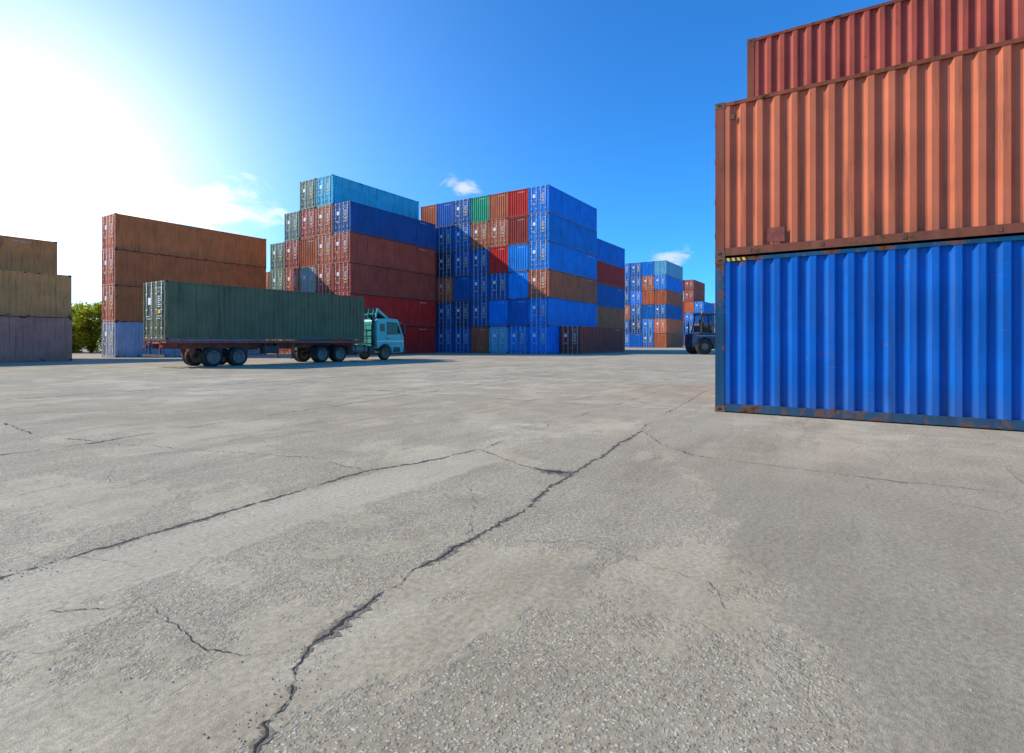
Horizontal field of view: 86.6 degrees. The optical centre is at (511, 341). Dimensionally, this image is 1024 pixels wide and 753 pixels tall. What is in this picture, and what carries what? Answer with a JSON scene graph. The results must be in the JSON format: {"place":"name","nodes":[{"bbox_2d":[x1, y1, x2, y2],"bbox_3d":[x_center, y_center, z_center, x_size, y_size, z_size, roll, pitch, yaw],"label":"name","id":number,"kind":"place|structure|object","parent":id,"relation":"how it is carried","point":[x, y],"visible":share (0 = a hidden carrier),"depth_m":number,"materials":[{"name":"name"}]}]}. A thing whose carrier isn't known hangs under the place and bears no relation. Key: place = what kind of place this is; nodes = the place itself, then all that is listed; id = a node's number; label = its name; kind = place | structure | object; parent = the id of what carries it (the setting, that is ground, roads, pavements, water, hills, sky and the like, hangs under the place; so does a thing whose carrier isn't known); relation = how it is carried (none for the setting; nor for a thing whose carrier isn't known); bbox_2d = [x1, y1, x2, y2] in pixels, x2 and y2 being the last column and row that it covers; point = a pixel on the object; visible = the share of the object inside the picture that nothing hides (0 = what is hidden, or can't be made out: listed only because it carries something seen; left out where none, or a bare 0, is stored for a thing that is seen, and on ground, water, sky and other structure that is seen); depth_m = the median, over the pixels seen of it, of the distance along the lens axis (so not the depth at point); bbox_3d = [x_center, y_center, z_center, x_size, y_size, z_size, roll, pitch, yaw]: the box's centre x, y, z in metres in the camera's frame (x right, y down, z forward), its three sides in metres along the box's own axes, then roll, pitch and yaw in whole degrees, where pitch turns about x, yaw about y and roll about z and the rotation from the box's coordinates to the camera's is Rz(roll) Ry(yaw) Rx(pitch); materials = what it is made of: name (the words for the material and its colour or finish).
{"place":"outdoors","nodes":[
{"label":"outdoors","id":0,"kind":"place"},
{"bbox_2d":[0,0,891,338],"label":"sky","id":1,"kind":"structure","parent":0,"point":[206,114],"materials":[{"name":"blue"}]},
{"bbox_2d":[1,403,1021,752],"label":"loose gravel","id":2,"kind":"structure","parent":0,"point":[353,605],"depth_m":2.77,"materials":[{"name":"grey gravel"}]},
{"bbox_2d":[0,341,1023,752],"bbox_3d":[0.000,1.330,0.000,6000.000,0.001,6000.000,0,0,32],"label":"ground","id":3,"kind":"structure","parent":0,"point":[594,643],"depth_m":3.24,"materials":[{"name":"concrete"}]},
{"bbox_2d":[0,316,71,361],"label":"shipping container","id":4,"kind":"object","parent":3,"relation":"on","point":[34,339],"visible":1,"depth_m":35.36,"materials":[{"name":"metal"}]},
{"bbox_2d":[0,270,71,317],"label":"shipping container","id":5,"kind":"object","parent":4,"relation":"on","point":[30,294],"visible":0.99,"depth_m":35.35,"materials":[{"name":"metal"}]},
{"bbox_2d":[72,300,101,352],"bbox_3d":[-48.030,-1.726,61.900,5.646,6.223,5.438,0,0,21],"label":"broadleaf tree","id":6,"kind":"object","parent":3,"relation":"on","point":[83,330],"visible":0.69,"depth_m":60.88,"materials":[{"name":"green plant"}]},
{"bbox_2d":[102,322,265,357],"bbox_3d":[-29.267,-0.118,49.737,2.441,2.896,13.216,0,0,32],"label":"shipping container","id":7,"kind":"object","parent":3,"relation":"on","point":[122,339],"visible":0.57,"depth_m":44.55,"materials":[{"name":"metal"}]},
{"bbox_2d":[102,285,142,321],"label":"shipping container","id":8,"kind":"object","parent":7,"relation":"on","point":[122,303],"visible":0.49,"depth_m":44.35,"materials":[{"name":"metal"}]},
{"bbox_2d":[102,249,265,288],"bbox_3d":[-29.278,-5.918,49.727,2.441,2.896,13.216,0,0,32],"label":"shipping container","id":9,"kind":"object","parent":8,"relation":"on","point":[128,268],"visible":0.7,"depth_m":46.97,"materials":[{"name":"metal"}]},
{"bbox_2d":[102,213,265,267],"bbox_3d":[-29.264,-8.818,49.738,2.441,2.896,13.216,0,0,32],"label":"shipping container","id":10,"kind":"object","parent":9,"relation":"on","point":[133,233],"visible":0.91,"depth_m":47.66,"materials":[{"name":"metal"}]},
{"bbox_2d":[143,280,405,366],"bbox_3d":[-13.278,-0.818,33.561,3.060,4.296,16.065,0,0,35],"label":"semi trailer truck","id":11,"kind":"object","parent":3,"relation":"on","point":[179,310],"visible":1,"depth_m":30.34,"materials":[{"name":"metal"}]},
{"bbox_2d":[333,326,434,354],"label":"shipping container","id":12,"kind":"object","parent":3,"relation":"on","point":[419,339],"visible":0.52,"depth_m":58.86,"materials":[{"name":"metal"}]},
{"bbox_2d":[336,293,434,326],"bbox_3d":[-12.921,-3.018,56.753,2.441,2.896,12.208,0,0,32],"label":"shipping container","id":13,"kind":"object","parent":12,"relation":"on","point":[413,313],"visible":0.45,"depth_m":57.24,"materials":[{"name":"metal"}]},
{"bbox_2d":[333,263,435,300],"bbox_3d":[-12.919,-5.918,56.765,2.441,2.896,12.208,0,0,32],"label":"shipping container","id":14,"kind":"object","parent":13,"relation":"on","point":[354,278],"visible":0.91,"depth_m":54.38,"materials":[{"name":"metal"}]},
{"bbox_2d":[333,232,434,275],"bbox_3d":[-12.945,-8.818,56.730,2.441,2.896,12.208,0,0,32],"label":"shipping container","id":15,"kind":"object","parent":14,"relation":"on","point":[353,247],"visible":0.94,"depth_m":54.38,"materials":[{"name":"metal"}]},
{"bbox_2d":[333,201,435,249],"bbox_3d":[-12.915,-11.718,56.773,2.441,2.896,12.208,0,0,32],"label":"shipping container","id":16,"kind":"object","parent":15,"relation":"on","point":[352,216],"visible":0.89,"depth_m":54.44,"materials":[{"name":"metal"}]},
{"bbox_2d":[437,327,453,352],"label":"shipping container","id":17,"kind":"object","parent":3,"relation":"on","point":[445,339],"visible":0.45,"depth_m":63.02,"materials":[{"name":"metal"}]},
{"bbox_2d":[437,302,452,327],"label":"shipping container","id":18,"kind":"object","parent":17,"relation":"on","point":[444,315],"visible":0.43,"depth_m":63.12,"materials":[{"name":"metal"}]},
{"bbox_2d":[436,277,453,302],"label":"shipping container","id":19,"kind":"object","parent":18,"relation":"on","point":[444,290],"visible":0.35,"depth_m":63.06,"materials":[{"name":"metal"}]},
{"bbox_2d":[437,252,453,277],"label":"shipping container","id":20,"kind":"object","parent":19,"relation":"on","point":[445,265],"visible":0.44,"depth_m":63.04,"materials":[{"name":"metal"}]},
{"bbox_2d":[437,226,452,252],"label":"shipping container","id":21,"kind":"object","parent":20,"relation":"on","point":[444,240],"visible":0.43,"depth_m":63.05,"materials":[{"name":"metal"}]},
{"bbox_2d":[436,201,452,228],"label":"shipping container","id":22,"kind":"object","parent":21,"relation":"on","point":[444,215],"visible":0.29,"depth_m":63.05,"materials":[{"name":"metal"}]},
{"bbox_2d":[454,327,470,352],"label":"shipping container","id":23,"kind":"object","parent":3,"relation":"on","point":[462,339],"visible":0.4,"depth_m":61.71,"materials":[{"name":"metal"}]},
{"bbox_2d":[453,301,470,326],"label":"shipping container","id":24,"kind":"object","parent":23,"relation":"on","point":[461,314],"visible":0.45,"depth_m":61.75,"materials":[{"name":"metal"}]},
{"bbox_2d":[453,276,470,301],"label":"shipping container","id":25,"kind":"object","parent":24,"relation":"on","point":[462,288],"visible":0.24,"depth_m":61.72,"materials":[{"name":"metal"}]},
{"bbox_2d":[454,250,470,276],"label":"shipping container","id":26,"kind":"object","parent":25,"relation":"on","point":[462,263],"visible":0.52,"depth_m":61.73,"materials":[{"name":"metal"}]},
{"bbox_2d":[453,224,470,251],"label":"shipping container","id":27,"kind":"object","parent":26,"relation":"on","point":[461,237],"visible":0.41,"depth_m":61.75,"materials":[{"name":"metal"}]},
{"bbox_2d":[453,198,470,225],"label":"shipping container","id":28,"kind":"object","parent":27,"relation":"on","point":[462,212],"visible":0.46,"depth_m":61.66,"materials":[{"name":"metal"}]},
{"bbox_2d":[471,327,488,352],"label":"shipping container","id":29,"kind":"object","parent":3,"relation":"on","point":[479,339],"visible":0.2,"depth_m":60.37,"materials":[{"name":"metal"}]},
{"bbox_2d":[471,300,488,326],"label":"shipping container","id":30,"kind":"object","parent":29,"relation":"on","point":[479,313],"visible":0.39,"depth_m":60.43,"materials":[{"name":"metal"}]},
{"bbox_2d":[471,274,488,300],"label":"shipping container","id":31,"kind":"object","parent":30,"relation":"on","point":[479,287],"visible":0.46,"depth_m":60.43,"materials":[{"name":"metal"}]},
{"bbox_2d":[471,248,488,274],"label":"shipping container","id":32,"kind":"object","parent":31,"relation":"on","point":[479,261],"visible":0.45,"depth_m":60.39,"materials":[{"name":"metal"}]},
{"bbox_2d":[471,221,488,249],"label":"shipping container","id":33,"kind":"object","parent":32,"relation":"on","point":[479,235],"visible":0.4,"depth_m":60.42,"materials":[{"name":"metal"}]},
{"bbox_2d":[471,195,488,223],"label":"shipping container","id":34,"kind":"object","parent":33,"relation":"on","point":[480,209],"visible":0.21,"depth_m":60.42,"materials":[{"name":"metal"}]},
{"bbox_2d":[489,326,507,352],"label":"shipping container","id":35,"kind":"object","parent":3,"relation":"on","point":[498,339],"visible":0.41,"depth_m":59.03,"materials":[{"name":"metal"}]},
{"bbox_2d":[489,300,507,326],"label":"shipping container","id":36,"kind":"object","parent":35,"relation":"on","point":[498,313],"visible":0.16,"depth_m":59.06,"materials":[{"name":"metal"}]},
{"bbox_2d":[489,272,507,299],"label":"shipping container","id":37,"kind":"object","parent":36,"relation":"on","point":[498,286],"visible":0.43,"depth_m":59.04,"materials":[{"name":"metal"}]},
{"bbox_2d":[489,245,507,273],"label":"shipping container","id":38,"kind":"object","parent":37,"relation":"on","point":[498,259],"visible":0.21,"depth_m":59.03,"materials":[{"name":"metal"}]},
{"bbox_2d":[489,219,507,247],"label":"shipping container","id":39,"kind":"object","parent":38,"relation":"on","point":[498,233],"visible":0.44,"depth_m":59.07,"materials":[{"name":"metal"}]},
{"bbox_2d":[489,192,507,220],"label":"shipping container","id":40,"kind":"object","parent":39,"relation":"on","point":[498,206],"visible":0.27,"depth_m":59.04,"materials":[{"name":"metal"}]},
{"bbox_2d":[0,357,1010,752],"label":"pavement cracks","id":41,"kind":"object","parent":3,"relation":"on","point":[338,625],"visible":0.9,"depth_m":3.33,"materials":[{"name":"grey concrete"}]},
{"bbox_2d":[508,326,528,353],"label":"shipping container","id":42,"kind":"object","parent":3,"relation":"on","point":[518,339],"visible":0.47,"depth_m":57.69,"materials":[{"name":"metal"}]},
{"bbox_2d":[508,299,527,325],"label":"shipping container","id":43,"kind":"object","parent":42,"relation":"on","point":[517,312],"visible":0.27,"depth_m":57.72,"materials":[{"name":"metal"}]},
{"bbox_2d":[508,271,527,298],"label":"shipping container","id":44,"kind":"object","parent":43,"relation":"on","point":[517,285],"visible":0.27,"depth_m":57.74,"materials":[{"name":"metal"}]},
{"bbox_2d":[508,243,528,271],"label":"shipping container","id":45,"kind":"object","parent":44,"relation":"on","point":[518,257],"visible":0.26,"depth_m":57.66,"materials":[{"name":"metal"}]},
{"bbox_2d":[508,216,527,244],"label":"shipping container","id":46,"kind":"object","parent":45,"relation":"on","point":[517,230],"visible":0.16,"depth_m":57.74,"materials":[{"name":"metal"}]},
{"bbox_2d":[508,188,527,217],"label":"shipping container","id":47,"kind":"object","parent":46,"relation":"on","point":[517,203],"visible":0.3,"depth_m":57.73,"materials":[{"name":"metal"}]},
{"bbox_2d":[528,326,559,353],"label":"shipping container","id":48,"kind":"object","parent":3,"relation":"on","point":[544,339],"visible":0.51,"depth_m":56.48,"materials":[{"name":"metal"}]},
{"bbox_2d":[528,297,596,326],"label":"shipping container","id":49,"kind":"object","parent":48,"relation":"on","point":[548,311],"visible":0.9,"depth_m":57.96,"materials":[{"name":"metal"}]},
{"bbox_2d":[528,269,596,303],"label":"shipping container","id":50,"kind":"object","parent":49,"relation":"on","point":[547,283],"visible":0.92,"depth_m":58.20,"materials":[{"name":"metal"}]},
{"bbox_2d":[528,241,596,279],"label":"shipping container","id":51,"kind":"object","parent":50,"relation":"on","point":[544,255],"visible":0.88,"depth_m":58.20,"materials":[{"name":"metal"}]},
{"bbox_2d":[528,213,596,255],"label":"shipping container","id":52,"kind":"object","parent":51,"relation":"on","point":[543,227],"visible":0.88,"depth_m":58.07,"materials":[{"name":"metal"}]},
{"bbox_2d":[528,184,596,231],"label":"shipping container","id":53,"kind":"object","parent":52,"relation":"on","point":[548,198],"visible":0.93,"depth_m":57.97,"materials":[{"name":"metal"}]},
{"bbox_2d":[560,326,622,353],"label":"shipping container","id":54,"kind":"object","parent":3,"relation":"on","point":[579,339],"visible":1,"depth_m":58.10,"materials":[{"name":"metal"}]},
{"bbox_2d":[623,330,624,349],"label":"shipping container","id":55,"kind":"object","parent":3,"relation":"on","point":[623,339],"visible":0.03,"depth_m":77.37,"materials":[{"name":"metal"}]},
{"bbox_2d":[597,306,624,329],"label":"shipping container","id":56,"kind":"object","parent":55,"relation":"on","point":[610,317],"visible":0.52,"depth_m":73.20,"materials":[{"name":"metal"}]},
{"bbox_2d":[597,284,624,309],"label":"shipping container","id":57,"kind":"object","parent":56,"relation":"on","point":[610,297],"visible":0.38,"depth_m":73.19,"materials":[{"name":"metal"}]},
{"bbox_2d":[597,261,624,288],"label":"shipping container","id":58,"kind":"object","parent":57,"relation":"on","point":[610,275],"visible":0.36,"depth_m":73.20,"materials":[{"name":"metal"}]},
{"bbox_2d":[597,238,624,268],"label":"shipping container","id":59,"kind":"object","parent":58,"relation":"on","point":[610,254],"visible":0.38,"depth_m":73.17,"materials":[{"name":"metal"}]},
{"bbox_2d":[642,333,653,347],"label":"shipping container","id":60,"kind":"object","parent":3,"relation":"on","point":[647,340],"visible":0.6,"depth_m":109.95,"materials":[{"name":"metal"}]},
{"bbox_2d":[642,319,653,332],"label":"shipping container","id":61,"kind":"object","parent":60,"relation":"on","point":[647,325],"visible":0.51,"depth_m":110.03,"materials":[{"name":"metal"}]},
{"bbox_2d":[642,304,653,318],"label":"shipping container","id":62,"kind":"object","parent":61,"relation":"on","point":[647,311],"visible":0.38,"depth_m":109.98,"materials":[{"name":"metal"}]},
{"bbox_2d":[642,290,653,304],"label":"shipping container","id":63,"kind":"object","parent":62,"relation":"on","point":[647,297],"visible":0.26,"depth_m":110.07,"materials":[{"name":"metal"}]},
{"bbox_2d":[654,333,682,347],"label":"shipping container","id":64,"kind":"object","parent":3,"relation":"on","point":[665,340],"visible":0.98,"depth_m":109.28,"materials":[{"name":"metal"}]},
{"bbox_2d":[654,319,682,333],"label":"shipping container","id":65,"kind":"object","parent":64,"relation":"on","point":[672,326],"visible":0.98,"depth_m":109.35,"materials":[{"name":"metal"}]},
{"bbox_2d":[654,304,682,320],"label":"shipping container","id":66,"kind":"object","parent":65,"relation":"on","point":[664,311],"visible":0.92,"depth_m":109.27,"materials":[{"name":"metal"}]},
{"bbox_2d":[654,289,682,306],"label":"shipping container","id":67,"kind":"object","parent":66,"relation":"on","point":[668,297],"visible":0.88,"depth_m":109.34,"materials":[{"name":"metal"}]},
{"bbox_2d":[654,275,682,293],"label":"shipping container","id":68,"kind":"object","parent":67,"relation":"on","point":[664,282],"visible":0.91,"depth_m":109.37,"materials":[{"name":"metal"}]},
{"bbox_2d":[654,260,682,279],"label":"shipping container","id":69,"kind":"object","parent":68,"relation":"on","point":[665,267],"visible":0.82,"depth_m":109.36,"materials":[{"name":"metal"}]},
{"bbox_2d":[685,311,714,354],"bbox_3d":[22.117,-1.790,55.150,8.500,6.240,3.074,0,0,-8],"label":"container forklift","id":70,"kind":"object","parent":3,"relation":"on","point":[700,343],"visible":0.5,"depth_m":53.82,"materials":[{"name":"blue metal"}]},
{"bbox_2d":[715,235,1023,430],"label":"shipping container","id":71,"kind":"object","parent":3,"relation":"on","point":[931,333],"visible":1,"depth_m":8.92,"materials":[{"name":"metal"}]},
{"bbox_2d":[715,37,1023,257],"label":"shipping container","id":72,"kind":"object","parent":71,"relation":"on","point":[928,150],"visible":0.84,"depth_m":8.92,"materials":[{"name":"metal"}]},
{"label":"shipping container","id":73,"kind":"object","parent":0,"visible":0},
{"bbox_2d":[300,266,315,292],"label":"shipping container","id":74,"kind":"object","parent":73,"relation":"on","point":[307,279],"visible":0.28,"depth_m":54.26,"materials":[{"name":"metal"}]},
{"bbox_2d":[300,237,315,267],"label":"shipping container","id":75,"kind":"object","parent":74,"relation":"on","point":[308,252],"visible":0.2,"depth_m":54.33,"materials":[{"name":"metal"}]},
{"bbox_2d":[300,208,315,238],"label":"shipping container","id":76,"kind":"object","parent":75,"relation":"on","point":[307,223],"visible":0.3,"depth_m":54.31,"materials":[{"name":"metal"}]},
{"bbox_2d":[300,178,315,210],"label":"shipping container","id":77,"kind":"object","parent":76,"relation":"on","point":[307,194],"visible":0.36,"depth_m":54.23,"materials":[{"name":"metal"}]},
{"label":"shipping container","id":78,"kind":"object","parent":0,"visible":0},
{"bbox_2d":[285,268,299,291],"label":"shipping container","id":79,"kind":"object","parent":78,"relation":"on","point":[292,279],"visible":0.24,"depth_m":55.61,"materials":[{"name":"metal"}]},
{"bbox_2d":[284,240,299,269],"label":"shipping container","id":80,"kind":"object","parent":79,"relation":"on","point":[291,254],"visible":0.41,"depth_m":55.64,"materials":[{"name":"metal"}]},
{"bbox_2d":[284,211,299,241],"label":"shipping container","id":81,"kind":"object","parent":80,"relation":"on","point":[291,226],"visible":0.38,"depth_m":55.59,"materials":[{"name":"metal"}]},
{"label":"shipping container","id":82,"kind":"object","parent":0,"visible":0},
{"bbox_2d":[270,270,284,289],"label":"shipping container","id":83,"kind":"object","parent":82,"relation":"on","point":[277,280],"visible":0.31,"depth_m":57.01,"materials":[{"name":"metal"}]},
{"bbox_2d":[270,242,283,271],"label":"shipping container","id":84,"kind":"object","parent":83,"relation":"on","point":[276,256],"visible":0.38,"depth_m":57.04,"materials":[{"name":"metal"}]},
{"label":"shipping container","id":85,"kind":"object","parent":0,"visible":0},
{"bbox_2d":[0,235,56,273],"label":"shipping container","id":86,"kind":"object","parent":85,"relation":"on","point":[27,255],"visible":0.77,"depth_m":38.93,"materials":[{"name":"metal"}]},
{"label":"shipping container","id":87,"kind":"object","parent":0,"visible":0},
{"bbox_2d":[694,324,713,332],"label":"shipping container","id":88,"kind":"object","parent":87,"relation":"on","point":[712,328],"visible":0.14,"depth_m":143.90,"materials":[{"name":"metal"}]},
{"bbox_2d":[694,313,713,324],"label":"shipping container","id":89,"kind":"object","parent":88,"relation":"on","point":[698,318],"visible":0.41,"depth_m":141.59,"materials":[{"name":"metal"}]},
{"bbox_2d":[694,301,713,312],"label":"shipping container","id":90,"kind":"object","parent":89,"relation":"on","point":[703,307],"visible":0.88,"depth_m":141.41,"materials":[{"name":"metal"}]},
{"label":"shipping container","id":91,"kind":"object","parent":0,"visible":0},
{"bbox_2d":[684,324,693,334],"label":"shipping container","id":92,"kind":"object","parent":91,"relation":"on","point":[686,328],"visible":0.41,"depth_m":142.59,"materials":[{"name":"metal"}]},
{"bbox_2d":[684,313,693,323],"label":"shipping container","id":93,"kind":"object","parent":92,"relation":"on","point":[689,317],"visible":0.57,"depth_m":142.45,"materials":[{"name":"metal"}]},
{"bbox_2d":[684,302,693,312],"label":"shipping container","id":94,"kind":"object","parent":93,"relation":"on","point":[688,307],"visible":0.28,"depth_m":142.34,"materials":[{"name":"metal"}]},
{"bbox_2d":[684,291,704,301],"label":"shipping container","id":95,"kind":"object","parent":94,"relation":"on","point":[692,296],"visible":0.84,"depth_m":142.84,"materials":[{"name":"metal"}]},
{"bbox_2d":[684,279,704,293],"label":"shipping container","id":96,"kind":"object","parent":95,"relation":"on","point":[693,285],"visible":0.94,"depth_m":142.96,"materials":[{"name":"metal"}]},
{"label":"shipping container","id":97,"kind":"object","parent":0,"visible":0},
{"bbox_2d":[747,0,1023,97],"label":"shipping container","id":98,"kind":"object","parent":97,"relation":"on","point":[885,34],"visible":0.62,"depth_m":11.93,"materials":[{"name":"metal"}]},
{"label":"shipping container","id":99,"kind":"object","parent":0,"visible":0},
{"bbox_2d":[421,204,435,223],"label":"shipping container","id":100,"kind":"object","parent":99,"relation":"on","point":[428,214],"visible":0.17,"depth_m":64.38,"materials":[{"name":"metal"}]},
{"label":"shipping container","id":101,"kind":"object","parent":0,"visible":0},
{"bbox_2d":[316,264,332,293],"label":"shipping container","id":102,"kind":"object","parent":101,"relation":"on","point":[324,279],"visible":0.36,"depth_m":52.97,"materials":[{"name":"metal"}]},
{"bbox_2d":[316,234,332,265],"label":"shipping container","id":103,"kind":"object","parent":102,"relation":"on","point":[324,250],"visible":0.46,"depth_m":53.09,"materials":[{"name":"metal"}]},
{"bbox_2d":[316,204,332,236],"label":"shipping container","id":104,"kind":"object","parent":103,"relation":"on","point":[324,220],"visible":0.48,"depth_m":52.94,"materials":[{"name":"metal"}]},
{"bbox_2d":[316,174,418,219],"bbox_3d":[-15.028,-14.618,58.103,2.441,2.896,12.208,0,0,32],"label":"shipping container","id":105,"kind":"object","parent":104,"relation":"on","point":[332,189],"visible":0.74,"depth_m":55.21,"materials":[{"name":"metal"}]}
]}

